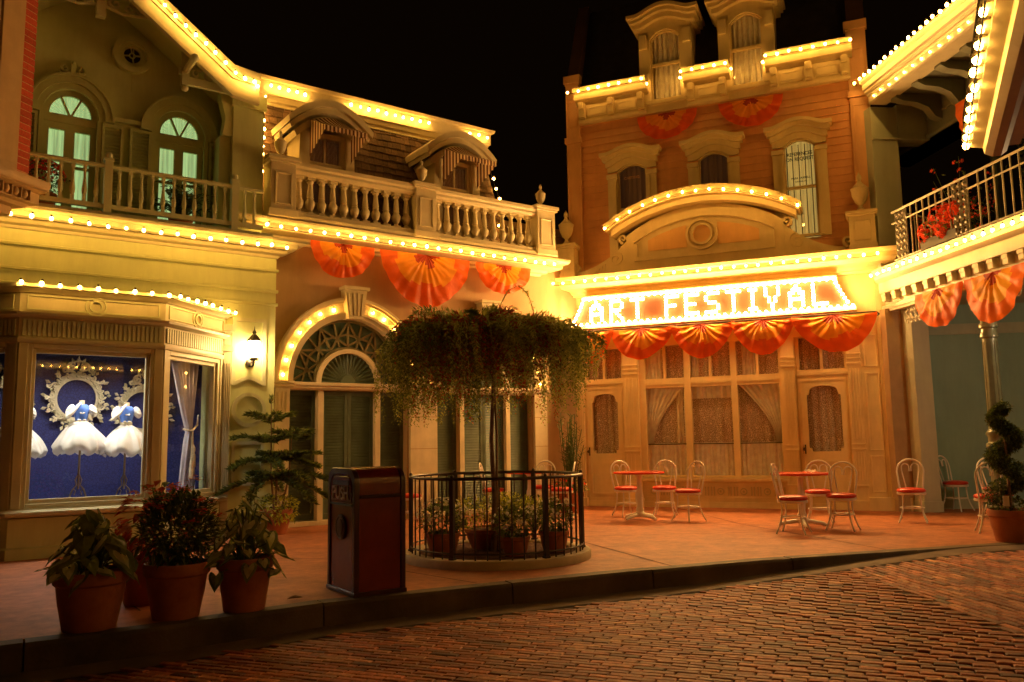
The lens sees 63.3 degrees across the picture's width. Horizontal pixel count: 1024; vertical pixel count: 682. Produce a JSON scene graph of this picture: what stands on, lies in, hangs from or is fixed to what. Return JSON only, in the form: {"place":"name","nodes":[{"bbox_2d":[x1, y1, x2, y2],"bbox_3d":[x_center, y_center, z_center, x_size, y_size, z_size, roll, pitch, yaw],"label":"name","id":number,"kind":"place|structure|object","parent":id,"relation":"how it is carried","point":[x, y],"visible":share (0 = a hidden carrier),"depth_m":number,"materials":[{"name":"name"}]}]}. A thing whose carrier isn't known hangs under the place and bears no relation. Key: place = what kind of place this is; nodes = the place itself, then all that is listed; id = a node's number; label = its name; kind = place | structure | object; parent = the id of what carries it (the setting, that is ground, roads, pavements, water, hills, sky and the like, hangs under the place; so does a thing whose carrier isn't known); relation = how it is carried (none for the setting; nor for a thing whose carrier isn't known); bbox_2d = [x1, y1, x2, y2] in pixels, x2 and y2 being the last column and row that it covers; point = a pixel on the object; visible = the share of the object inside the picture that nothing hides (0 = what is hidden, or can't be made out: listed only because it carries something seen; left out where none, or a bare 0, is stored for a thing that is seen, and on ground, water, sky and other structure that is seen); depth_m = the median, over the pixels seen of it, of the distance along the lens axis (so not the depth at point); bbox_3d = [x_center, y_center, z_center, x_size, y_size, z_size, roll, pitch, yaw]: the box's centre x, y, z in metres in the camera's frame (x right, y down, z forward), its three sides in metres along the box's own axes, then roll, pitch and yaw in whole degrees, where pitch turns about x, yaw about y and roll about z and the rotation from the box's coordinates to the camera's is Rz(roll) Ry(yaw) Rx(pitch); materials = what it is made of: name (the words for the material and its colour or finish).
{"place":"outdoors","nodes":[
{"label":"outdoors","id":0,"kind":"place"},
{"bbox_2d":[0,506,1003,671],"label":"pavement","id":1,"kind":"structure","parent":0,"point":[28,607],"depth_m":9.72,"materials":[{"name":"concrete"}]},
{"bbox_2d":[34,508,139,632],"bbox_3d":[-2.988,1.603,5.849,0.680,0.826,0.635,3,-8,-28],"label":"potted caladium","id":2,"kind":"object","parent":1,"relation":"on","point":[91,576],"visible":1,"depth_m":5.72,"materials":[{"name":"plant"}]},
{"bbox_2d":[112,480,192,606],"bbox_3d":[-2.926,1.641,6.813,0.672,0.981,0.708,-1,-7,0],"label":"potted coleus","id":3,"kind":"object","parent":1,"relation":"on","point":[135,593],"visible":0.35,"depth_m":6.60,"materials":[{"name":"plant"}]},
{"bbox_2d":[0,0,308,561],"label":"green shop building","id":4,"kind":"structure","parent":1,"relation":"on","point":[141,96],"depth_m":11.71,"materials":[{"name":"paint"}]},
{"bbox_2d":[0,342,18,509],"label":"window","id":5,"kind":"structure","parent":4,"relation":"in","point":[10,350],"depth_m":9.62,"materials":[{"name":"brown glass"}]},
{"bbox_2d":[0,363,34,429],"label":"ornate frame","id":6,"kind":"object","parent":4,"relation":"attached to","point":[1,379],"visible":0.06,"depth_m":10.78,"materials":[{"name":"silver metal"}]},
{"bbox_2d":[0,0,50,215],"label":"oriel building","id":7,"kind":"structure","parent":4,"relation":"on","point":[20,187],"depth_m":9.86,"materials":[{"name":"red brick"}]},
{"bbox_2d":[31,408,47,458],"bbox_3d":[-6.147,1.380,10.333,0.648,1.258,0.514,4,-8,-35],"label":"dress form","id":8,"kind":"object","parent":4,"relation":"on","point":[39,448],"visible":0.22,"depth_m":10.38,"materials":[{"name":"white fabric"}]},
{"bbox_2d":[28,158,67,204],"bbox_3d":[-6.232,-2.075,11.058,0.556,0.708,0.546,-1,-7,0],"label":"potted mum","id":9,"kind":"object","parent":4,"relation":"on","point":[41,167],"visible":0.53,"depth_m":11.02,"materials":[{"name":"plant"}]},
{"bbox_2d":[41,91,96,209],"bbox_3d":[-6.256,-2.579,11.699,0.680,1.944,0.161,4,-8,-35],"label":"french window","id":10,"kind":"structure","parent":4,"relation":"in","point":[70,122],"depth_m":11.74,"materials":[{"name":"green paint"}]},
{"bbox_2d":[41,356,110,430],"bbox_3d":[-5.917,0.723,11.272,0.865,1.045,0.105,4,-8,-35],"label":"ornate frame","id":11,"kind":"object","parent":4,"relation":"attached to","point":[94,384],"visible":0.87,"depth_m":11.27,"materials":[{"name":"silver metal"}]},
{"bbox_2d":[51,400,105,496],"bbox_3d":[-5.528,1.388,10.646,0.664,1.258,0.542,4,-8,-35],"label":"dress form","id":12,"kind":"object","parent":4,"relation":"on","point":[80,435],"visible":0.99,"depth_m":10.55,"materials":[{"name":"white fabric"}]},
{"bbox_2d":[9,342,162,509],"bbox_3d":[-5.142,1.023,10.114,1.600,1.925,0.130,4,-8,-35],"label":"window","id":13,"kind":"structure","parent":4,"relation":"in","point":[26,365],"depth_m":9.96,"materials":[{"name":"beige wood"}]},
{"bbox_2d":[98,402,141,494],"bbox_3d":[-5.106,1.440,10.965,0.666,1.258,0.514,4,-8,-35],"label":"dress form","id":14,"kind":"object","parent":4,"relation":"on","point":[124,438],"visible":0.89,"depth_m":10.87,"materials":[{"name":"white fabric"}]},
{"bbox_2d":[19,278,236,314],"bbox_3d":[-4.619,-0.577,10.689,0.626,0.110,3.007,-6,-8,34],"label":"light string","id":15,"kind":"object","parent":4,"relation":"attached to","point":[41,284],"visible":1,"depth_m":10.34,"materials":[{"name":"white glass"}]},
{"bbox_2d":[112,36,152,74],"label":"round window","id":16,"kind":"structure","parent":4,"relation":"in","point":[122,50],"depth_m":12.24,"materials":[{"name":"beige paint"}]},
{"bbox_2d":[109,370,174,432],"bbox_3d":[-5.222,0.923,11.743,0.880,1.052,0.105,4,-8,-35],"label":"ornate frame","id":17,"kind":"object","parent":4,"relation":"attached to","point":[127,395],"visible":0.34,"depth_m":11.68,"materials":[{"name":"silver metal"}]},
{"bbox_2d":[6,210,287,249],"bbox_3d":[-5.185,-1.531,11.164,4.487,0.116,0.082,4,-8,-35],"label":"light string","id":18,"kind":"object","parent":4,"relation":"attached to","point":[31,215],"visible":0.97,"depth_m":11.29,"materials":[{"name":"white glass"}]},
{"bbox_2d":[153,113,202,223],"bbox_3d":[-5.059,-2.501,12.546,0.700,1.955,0.161,4,-8,-35],"label":"french window","id":19,"kind":"structure","parent":4,"relation":"in","point":[179,140],"depth_m":12.57,"materials":[{"name":"glass"}]},
{"bbox_2d":[171,361,198,489],"bbox_3d":[-4.490,1.169,11.500,0.160,1.860,0.820,-2,-7,7],"label":"window drape","id":20,"kind":"object","parent":4,"relation":"hanging from","point":[185,375],"depth_m":11.51,"materials":[{"name":"white fabric"}]},
{"bbox_2d":[154,180,219,222],"bbox_3d":[-4.785,-1.941,12.143,0.988,0.657,1.084,3,-8,-28],"label":"potted fern","id":21,"kind":"object","parent":4,"relation":"on","point":[189,200],"visible":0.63,"depth_m":11.97,"materials":[{"name":"green plant"}]},
{"bbox_2d":[158,350,222,498],"bbox_3d":[-4.365,1.150,11.260,0.130,1.925,1.450,-2,-7,11],"label":"window","id":22,"kind":"structure","parent":4,"relation":"in","point":[216,365],"depth_m":11.72,"materials":[{"name":"beige wood"}]},
{"bbox_2d":[157,0,255,84],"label":"light string","id":23,"kind":"object","parent":4,"relation":"attached to","point":[215,51],"visible":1,"depth_m":12.00,"materials":[{"name":"white glass"}]},
{"bbox_2d":[245,327,261,366],"bbox_3d":[-3.804,0.085,12.200,0.218,0.601,0.290,4,-8,-35],"label":"wall lantern","id":24,"kind":"object","parent":4,"relation":"attached to","point":[254,340],"depth_m":12.11,"materials":[{"name":"white glass"}]},
{"bbox_2d":[130,475,225,621],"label":"potted red flowers","id":25,"kind":"object","parent":1,"relation":"on","point":[175,583],"visible":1,"depth_m":6.08,"materials":[{"name":"green plant"}]},
{"bbox_2d":[203,492,296,612],"bbox_3d":[-2.095,1.627,6.437,0.813,0.892,0.717,-1,-7,0],"label":"potted caladium","id":26,"kind":"object","parent":1,"relation":"on","point":[241,578],"visible":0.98,"depth_m":6.30,"materials":[{"name":"plant"}]},
{"bbox_2d":[213,393,328,534],"bbox_3d":[-3.486,1.758,11.978,1.847,2.014,1.912,-1,-7,0],"label":"potted pine","id":27,"kind":"object","parent":1,"relation":"on","point":[279,517],"visible":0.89,"depth_m":11.82,"materials":[{"name":"plant"}]},
{"bbox_2d":[326,466,406,597],"bbox_3d":[-1.278,1.632,7.246,0.494,1.050,0.616,4,-8,-33],"label":"litter bin","id":28,"kind":"object","parent":1,"relation":"on","point":[366,556],"visible":1,"depth_m":7.04,"materials":[{"name":"red paint"}]},
{"bbox_2d":[200,74,577,527],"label":"cream arcade building","id":29,"kind":"structure","parent":1,"relation":"on","point":[334,162],"depth_m":14.06,"materials":[{"name":"beige paint"}]},
{"bbox_2d":[282,307,385,375],"bbox_3d":[-2.588,0.014,13.589,2.392,1.213,0.076,4,-8,-35],"label":"light string","id":30,"kind":"object","parent":29,"relation":"attached to","point":[309,322],"visible":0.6,"depth_m":13.18,"materials":[{"name":"glass"}]},
{"bbox_2d":[323,391,347,518],"bbox_3d":[-2.880,1.834,13.414,0.449,2.030,0.044,4,-8,-35],"label":"louvered door","id":31,"kind":"structure","parent":29,"relation":"in","point":[335,403],"depth_m":13.45,"materials":[{"name":"green wood"}]},
{"bbox_2d":[310,240,374,277],"bbox_3d":[-2.716,-1.298,13.435,1.120,0.574,0.114,4,-8,-35],"label":"bunting fan","id":32,"kind":"object","parent":29,"relation":"hanging from","point":[338,260],"visible":1,"depth_m":13.40},
{"bbox_2d":[347,392,372,466],"bbox_3d":[-2.509,1.859,13.677,0.449,2.030,0.044,4,-8,-35],"label":"louvered door","id":33,"kind":"structure","parent":29,"relation":"in","point":[360,404],"depth_m":13.72,"materials":[{"name":"green wood"}]},
{"bbox_2d":[270,83,487,138],"bbox_3d":[-2.230,-4.108,14.957,4.336,0.107,0.072,4,-9,-35],"label":"light string","id":34,"kind":"object","parent":29,"relation":"attached to","point":[351,104],"visible":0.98,"depth_m":14.82,"materials":[{"name":"white glass"}]},
{"bbox_2d":[265,221,555,265],"bbox_3d":[-1.444,-1.613,14.098,5.555,0.117,0.074,4,-8,-35],"label":"light string","id":35,"kind":"object","parent":29,"relation":"attached to","point":[390,242],"visible":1,"depth_m":13.95,"materials":[{"name":"white glass"}]},
{"bbox_2d":[380,249,469,306],"bbox_3d":[-1.453,-1.036,14.312,1.780,0.924,0.100,4,-9,-36],"label":"bunting fan","id":36,"kind":"object","parent":29,"relation":"hanging from","point":[424,280],"visible":0.99,"depth_m":14.26},
{"bbox_2d":[464,395,483,508],"bbox_3d":[-0.720,1.984,14.942,0.449,2.030,0.044,4,-8,-35],"label":"louvered door","id":37,"kind":"structure","parent":29,"relation":"in","point":[473,434],"depth_m":14.95,"materials":[{"name":"green wood"}]},
{"bbox_2d":[482,395,503,507],"bbox_3d":[-0.349,2.010,15.204,0.449,2.030,0.044,4,-8,-35],"label":"louvered door","id":38,"kind":"structure","parent":29,"relation":"in","point":[486,420],"depth_m":15.22,"materials":[{"name":"green wood"}]},
{"bbox_2d":[476,262,530,293],"bbox_3d":[-0.128,-1.131,15.275,1.240,0.545,0.100,4,-8,-35],"label":"bunting fan","id":39,"kind":"object","parent":29,"relation":"hanging from","point":[501,279],"visible":1,"depth_m":15.23},
{"bbox_2d":[394,466,423,524],"bbox_3d":[-1.605,2.370,12.697,0.442,0.913,0.392,3,-8,-29],"label":"cafe chair","id":40,"kind":"object","parent":1,"relation":"on","point":[407,497],"visible":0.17,"depth_m":12.60,"materials":[{"name":"white metal"}]},
{"bbox_2d":[479,463,505,516],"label":"cafe chair","id":41,"kind":"object","parent":1,"relation":"on","point":[490,489],"visible":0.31,"depth_m":13.79,"materials":[{"name":"white metal"}]},
{"bbox_2d":[406,538,590,570],"bbox_3d":[-0.162,2.330,9.136,2.060,0.085,2.060,-1,-7,0],"label":"round planter","id":42,"kind":"object","parent":1,"relation":"on","point":[505,563],"visible":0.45,"depth_m":8.43,"materials":[{"name":"grey concrete"}]},
{"bbox_2d":[414,497,470,554],"bbox_3d":[-0.749,1.981,8.937,0.619,0.598,0.600,-1,-7,0],"label":"potted chrysanthemum","id":43,"kind":"object","parent":42,"relation":"on","point":[437,542],"visible":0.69,"depth_m":8.82,"materials":[{"name":"plant"}]},
{"bbox_2d":[372,285,607,550],"bbox_3d":[-0.273,0.822,9.265,2.774,2.995,2.957,-1,-7,0],"label":"weeping tree","id":44,"kind":"object","parent":42,"relation":"on","point":[472,342],"visible":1,"depth_m":8.78,"materials":[{"name":"green plant"}]},
{"bbox_2d":[408,468,585,560],"bbox_3d":[-0.170,1.873,9.191,1.951,0.855,1.918,-1,-7,0],"label":"planter railing","id":45,"kind":"object","parent":42,"relation":"on","point":[453,479],"visible":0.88,"depth_m":8.51,"materials":[{"name":"brown metal"}]},
{"bbox_2d":[455,491,551,549],"bbox_3d":[-0.105,2.022,9.474,1.296,0.635,0.709,-1,-7,0],"label":"potted lime shrub","id":46,"kind":"object","parent":42,"relation":"on","point":[481,538],"visible":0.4,"depth_m":9.36,"materials":[{"name":"green plant"}]},
{"bbox_2d":[491,500,538,556],"bbox_3d":[0.041,1.952,8.695,0.524,0.572,0.526,-1,-7,0],"label":"potted chrysanthemum","id":47,"kind":"object","parent":42,"relation":"on","point":[518,545],"visible":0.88,"depth_m":8.59,"materials":[{"name":"plant"}]},
{"bbox_2d":[530,495,577,551],"bbox_3d":[0.466,1.971,9.006,0.543,0.596,0.543,-1,-7,0],"label":"potted chrysanthemum","id":48,"kind":"object","parent":42,"relation":"on","point":[559,531],"visible":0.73,"depth_m":8.91,"materials":[{"name":"plant"}]},
{"bbox_2d":[506,473,549,514],"bbox_3d":[0.302,2.576,13.991,0.810,0.747,0.810,3,-8,-28],"label":"cafe table","id":49,"kind":"object","parent":1,"relation":"on","point":[528,485],"visible":0.23,"depth_m":13.95,"materials":[{"name":"white metal"}]},
{"bbox_2d":[535,460,555,501],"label":"cafe chair","id":50,"kind":"object","parent":1,"relation":"on","point":[538,488],"visible":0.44,"depth_m":14.72,"materials":[{"name":"white metal"}]},
{"bbox_2d":[550,462,575,517],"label":"cafe chair","id":51,"kind":"object","parent":1,"relation":"on","point":[560,490],"visible":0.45,"depth_m":13.60,"materials":[{"name":"white metal"}]},
{"bbox_2d":[553,412,588,513],"bbox_3d":[1.011,2.124,14.589,0.649,1.771,0.674,-1,-7,0],"label":"tall potted plant","id":52,"kind":"object","parent":1,"relation":"on","point":[569,458],"visible":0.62,"depth_m":14.54,"materials":[{"name":"green plant"}]},
{"bbox_2d":[610,460,636,516],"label":"cafe chair","id":53,"kind":"object","parent":1,"relation":"on","point":[625,488],"visible":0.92,"depth_m":13.84,"materials":[{"name":"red metal"}]},
{"bbox_2d":[613,471,664,520],"bbox_3d":[2.020,2.445,13.147,0.810,0.747,0.810,0,-7,-11],"label":"cafe table","id":54,"kind":"object","parent":1,"relation":"on","point":[639,512],"visible":1,"depth_m":13.08,"materials":[{"name":"white metal"}]},
{"bbox_2d":[652,460,678,516],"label":"cafe chair","id":55,"kind":"object","parent":1,"relation":"on","point":[671,489],"visible":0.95,"depth_m":13.72,"materials":[{"name":"white metal"}]},
{"bbox_2d":[672,461,706,521],"bbox_3d":[2.740,2.317,12.844,0.442,0.913,0.392,4,-8,-34],"label":"cafe chair","id":56,"kind":"object","parent":1,"relation":"on","point":[687,491],"visible":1,"depth_m":12.78,"materials":[{"name":"white metal"}]},
{"bbox_2d":[555,0,913,510],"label":"clapboard building","id":57,"kind":"structure","parent":1,"relation":"on","point":[735,416],"depth_m":15.54,"materials":[{"name":"orange"}]},
{"bbox_2d":[584,349,622,386],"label":"transom window","id":58,"kind":"structure","parent":57,"relation":"in","point":[609,372],"depth_m":16.30,"materials":[{"name":"brown glass"}]},
{"bbox_2d":[585,385,626,505],"bbox_3d":[1.816,1.656,16.146,0.900,3.050,0.218,-4,-8,23],"label":"door","id":59,"kind":"structure","parent":57,"relation":"in","point":[604,408],"depth_m":16.12,"materials":[{"name":"yellow paint"}]},
{"bbox_2d":[566,76,647,93],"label":"light string","id":60,"kind":"object","parent":57,"relation":"attached to","point":[608,84],"visible":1,"depth_m":16.39,"materials":[{"name":"white glass"}]},
{"bbox_2d":[617,163,646,246],"bbox_3d":[2.427,-2.608,16.453,0.600,1.850,0.167,-4,-8,23],"label":"window","id":61,"kind":"structure","parent":57,"relation":"in","point":[632,178],"depth_m":16.56,"materials":[{"name":"black glass"}]},
{"bbox_2d":[637,108,696,138],"bbox_3d":[3.018,-4.201,16.171,1.180,0.535,0.091,-4,-8,23],"label":"bunting fan","id":62,"kind":"object","parent":57,"relation":"attached to","point":[665,125],"visible":1,"depth_m":16.16},
{"bbox_2d":[604,186,798,229],"bbox_3d":[3.369,-2.518,15.181,3.535,0.593,0.062,-4,-8,23],"label":"light string","id":63,"kind":"object","parent":57,"relation":"attached to","point":[723,189],"visible":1,"depth_m":15.13,"materials":[{"name":"white glass"}]},
{"bbox_2d":[678,60,731,78],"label":"light string","id":64,"kind":"object","parent":57,"relation":"attached to","point":[702,67],"visible":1,"depth_m":15.68,"materials":[{"name":"white glass"}]},
{"bbox_2d":[638,342,787,477],"bbox_3d":[3.688,1.266,15.428,2.630,2.510,0.165,-4,-8,23],"label":"shop window","id":65,"kind":"structure","parent":57,"relation":"in","point":[677,388],"depth_m":15.42,"materials":[{"name":"yellow paint"}]},
{"bbox_2d":[698,151,729,183],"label":"window","id":66,"kind":"structure","parent":57,"relation":"in","point":[713,166],"depth_m":15.95,"materials":[{"name":"black glass"}]},
{"bbox_2d":[573,275,856,330],"bbox_3d":[3.539,-0.672,15.372,5.220,0.630,0.370,-4,-8,23],"label":"marquee sign","id":67,"kind":"object","parent":57,"relation":"attached to","point":[819,295],"visible":0.98,"depth_m":15.17,"materials":[{"name":"yellow paint"}]},
{"bbox_2d":[552,250,878,285],"bbox_3d":[3.488,-1.309,15.140,5.875,0.116,0.078,-4,-8,23],"label":"light string","id":68,"kind":"object","parent":57,"relation":"attached to","point":[797,260],"visible":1,"depth_m":14.98,"materials":[{"name":"glass"}]},
{"bbox_2d":[587,311,879,331],"bbox_3d":[3.665,-0.311,15.108,5.545,0.068,0.334,-3,-7,20],"label":"bunting rod","id":69,"kind":"object","parent":57,"relation":"attached to","point":[740,320],"visible":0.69,"depth_m":14.92,"materials":[{"name":"brown metal"}]},
{"bbox_2d":[583,330,611,363],"bbox_3d":[1.477,0.123,15.924,0.925,0.630,0.149,-4,-8,23],"label":"bunting swag","id":70,"kind":"object","parent":69,"relation":"hanging from","point":[608,335],"visible":0.23,"depth_m":15.84,"materials":[{"name":"orange fabric"}]},
{"bbox_2d":[612,326,671,359],"bbox_3d":[2.413,0.047,15.527,1.219,0.605,0.145,-4,-8,23],"label":"bunting swag","id":71,"kind":"object","parent":69,"relation":"hanging from","point":[640,343],"visible":1,"depth_m":15.50,"materials":[{"name":"orange fabric"}]},
{"bbox_2d":[670,322,732,357],"bbox_3d":[3.453,-0.006,15.087,1.156,0.639,0.156,-4,-8,23],"label":"bunting swag","id":72,"kind":"object","parent":69,"relation":"hanging from","point":[702,340],"visible":1,"depth_m":15.06,"materials":[{"name":"orange fabric"}]},
{"bbox_2d":[731,317,794,354],"bbox_3d":[4.436,-0.071,14.670,1.093,0.642,0.140,-4,-8,23],"label":"bunting swag","id":73,"kind":"object","parent":69,"relation":"hanging from","point":[762,337],"visible":1,"depth_m":14.65,"materials":[{"name":"orange fabric"}]},
{"bbox_2d":[791,312,876,351],"bbox_3d":[5.522,-0.138,14.214,1.387,0.655,0.133,-4,-8,23],"label":"bunting swag","id":74,"kind":"object","parent":69,"relation":"hanging from","point":[833,333],"visible":1,"depth_m":14.18,"materials":[{"name":"orange fabric"}]},
{"bbox_2d":[718,93,782,126],"bbox_3d":[4.472,-4.291,15.560,1.180,0.550,0.116,-4,-8,23],"label":"bunting fan","id":75,"kind":"object","parent":57,"relation":"attached to","point":[754,111],"visible":1,"depth_m":15.53},
{"bbox_2d":[783,139,820,237],"bbox_3d":[5.315,-2.803,15.235,0.560,1.850,0.167,-4,-8,23],"label":"window","id":76,"kind":"structure","parent":57,"relation":"in","point":[800,171],"depth_m":15.25,"materials":[{"name":"white glass"}]},
{"bbox_2d":[761,37,851,62],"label":"light string","id":77,"kind":"object","parent":57,"relation":"attached to","point":[800,49],"visible":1,"depth_m":14.98,"materials":[{"name":"white glass"}]},
{"bbox_2d":[795,338,847,377],"bbox_3d":[5.498,0.270,14.762,0.840,0.750,0.190,-4,-8,23],"label":"transom window","id":78,"kind":"structure","parent":57,"relation":"in","point":[811,361],"depth_m":14.78,"materials":[{"name":"yellow paint"}]},
{"bbox_2d":[793,338,854,509],"bbox_3d":[5.495,1.408,14.595,0.940,3.050,0.218,-4,-8,23],"label":"door","id":79,"kind":"structure","parent":57,"relation":"in","point":[823,404],"depth_m":14.59,"materials":[{"name":"yellow paint"}]},
{"bbox_2d":[770,463,811,534],"bbox_3d":[3.671,2.072,10.956,0.442,0.913,0.392,-5,-8,30],"label":"cafe chair","id":80,"kind":"object","parent":1,"relation":"on","point":[791,499],"visible":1,"depth_m":10.88,"materials":[{"name":"white metal"}]},
{"bbox_2d":[770,472,828,527],"bbox_3d":[4.097,2.243,11.757,0.810,0.747,0.810,-6,-9,38],"label":"cafe table","id":81,"kind":"object","parent":1,"relation":"on","point":[799,476],"visible":0.73,"depth_m":11.69,"materials":[{"name":"white metal"}]},
{"bbox_2d":[805,460,835,521],"bbox_3d":[4.507,2.208,12.188,0.392,0.913,0.442,-4,-8,24],"label":"cafe chair","id":82,"kind":"object","parent":1,"relation":"on","point":[810,493],"visible":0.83,"depth_m":12.17,"materials":[{"name":"white metal"}]},
{"bbox_2d":[825,461,860,531],"bbox_3d":[4.469,2.097,11.262,0.392,0.913,0.442,-6,-8,33],"label":"cafe chair","id":83,"kind":"object","parent":1,"relation":"on","point":[839,496],"visible":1,"depth_m":11.23,"materials":[{"name":"white metal"}]},
{"bbox_2d":[896,458,927,523],"bbox_3d":[5.828,2.179,12.118,0.392,0.913,0.442,-4,-8,26],"label":"cafe chair","id":84,"kind":"object","parent":1,"relation":"on","point":[905,490],"visible":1,"depth_m":12.05,"materials":[{"name":"white metal"}]},
{"bbox_2d":[859,0,1023,512],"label":"balcony building","id":85,"kind":"structure","parent":1,"relation":"on","point":[954,380],"depth_m":13.97,"materials":[{"name":"grey paint"}]},
{"bbox_2d":[853,0,955,84],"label":"light string","id":86,"kind":"object","parent":85,"relation":"attached to","point":[940,11],"visible":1,"depth_m":12.94,"materials":[{"name":"white glass"}]},
{"bbox_2d":[873,20,968,95],"bbox_3d":[6.485,-4.526,12.187,0.050,0.072,4.426,0,-7,-6],"label":"light string","id":87,"kind":"object","parent":85,"relation":"attached to","point":[921,56],"visible":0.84,"depth_m":12.87,"materials":[{"name":"white glass"}]},
{"bbox_2d":[915,281,962,326],"bbox_3d":[6.438,-0.503,12.584,0.099,0.592,1.200,0,-7,-6],"label":"bunting fan","id":88,"kind":"object","parent":85,"relation":"hanging from","point":[936,307],"visible":1,"depth_m":12.49},
{"bbox_2d":[917,199,970,250],"bbox_3d":[6.567,-1.778,12.626,0.446,0.626,1.116,0,-7,-6],"label":"geranium box","id":89,"kind":"object","parent":85,"relation":"on","point":[944,233],"visible":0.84,"depth_m":12.53,"materials":[{"name":"red plant"}]},
{"bbox_2d":[869,214,1023,277],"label":"light string","id":90,"kind":"object","parent":85,"relation":"attached to","point":[965,240],"visible":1,"depth_m":11.95,"materials":[{"name":"white glass"}]},
{"bbox_2d":[912,156,1006,231],"bbox_3d":[7.250,-2.175,13.354,0.908,1.455,1.842,-1,-7,2],"label":"bougainvillea","id":91,"kind":"object","parent":85,"relation":"attached to","point":[984,213],"visible":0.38,"depth_m":13.19,"materials":[{"name":"red plant"}]},
{"bbox_2d":[955,99,964,131],"bbox_3d":[6.979,-3.404,12.309,0.097,0.757,1.300,0,-7,-6],"label":"bunting fan","id":92,"kind":"object","parent":85,"relation":"hanging from","point":[959,106],"visible":0.06,"depth_m":12.84},
{"bbox_2d":[964,262,1023,322],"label":"bunting fan","id":93,"kind":"object","parent":85,"relation":"hanging from","point":[991,297],"visible":1,"depth_m":11.28},
{"bbox_2d":[938,455,974,511],"bbox_3d":[7.346,2.359,13.805,0.392,0.913,0.442,3,-8,-30],"label":"cafe chair","id":94,"kind":"object","parent":1,"relation":"on","point":[952,483],"visible":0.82,"depth_m":13.73,"materials":[{"name":"white metal"}]},
{"bbox_2d":[976,458,991,518],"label":"cafe chair","id":95,"kind":"object","parent":1,"relation":"on","point":[978,462],"visible":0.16,"depth_m":12.31,"materials":[{"name":"white metal"}]},
{"bbox_2d":[973,462,1006,533],"bbox_3d":[6.144,1.995,10.650,0.392,0.913,0.442,-4,-7,21],"label":"cafe chair","id":96,"kind":"object","parent":1,"relation":"on","point":[978,497],"visible":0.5,"depth_m":10.58,"materials":[{"name":"white metal"}]},
{"bbox_2d":[981,399,1023,542],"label":"spiral topiary","id":97,"kind":"object","parent":1,"relation":"on","point":[1007,523],"visible":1,"depth_m":9.76,"materials":[{"name":"plant"}]},
{"bbox_2d":[42,549,1023,681],"bbox_3d":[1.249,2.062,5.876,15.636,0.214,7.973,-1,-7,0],"label":"brick street","id":98,"kind":"structure","parent":0,"point":[976,587],"depth_m":5.85,"materials":[{"name":"brown brick"}]},
{"bbox_2d":[0,542,1023,674],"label":"kerb","id":99,"kind":"structure","parent":98,"relation":"on","point":[59,650],"depth_m":6.78,"materials":[{"name":"stone"}]},
{"bbox_2d":[0,544,1023,681],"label":"gutter","id":100,"kind":"object","parent":98,"relation":"on","point":[117,665],"visible":1,"depth_m":6.82,"materials":[{"name":"concrete"}]},
{"bbox_2d":[93,0,1023,255],"label":"sky","id":101,"kind":"structure","parent":0,"point":[499,66],"materials":[{"name":"black"}]},
{"label":"ground","id":102,"kind":"structure","parent":0,"visible":0},
{"bbox_2d":[961,0,1023,156],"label":"porch roof","id":103,"kind":"structure","parent":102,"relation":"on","point":[997,122],"depth_m":5.22,"materials":[{"name":"green paint"}]},
{"bbox_2d":[961,0,987,149],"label":"light string","id":104,"kind":"object","parent":103,"relation":"attached to","point":[978,44],"visible":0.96,"depth_m":5.19,"materials":[{"name":"white glass"}]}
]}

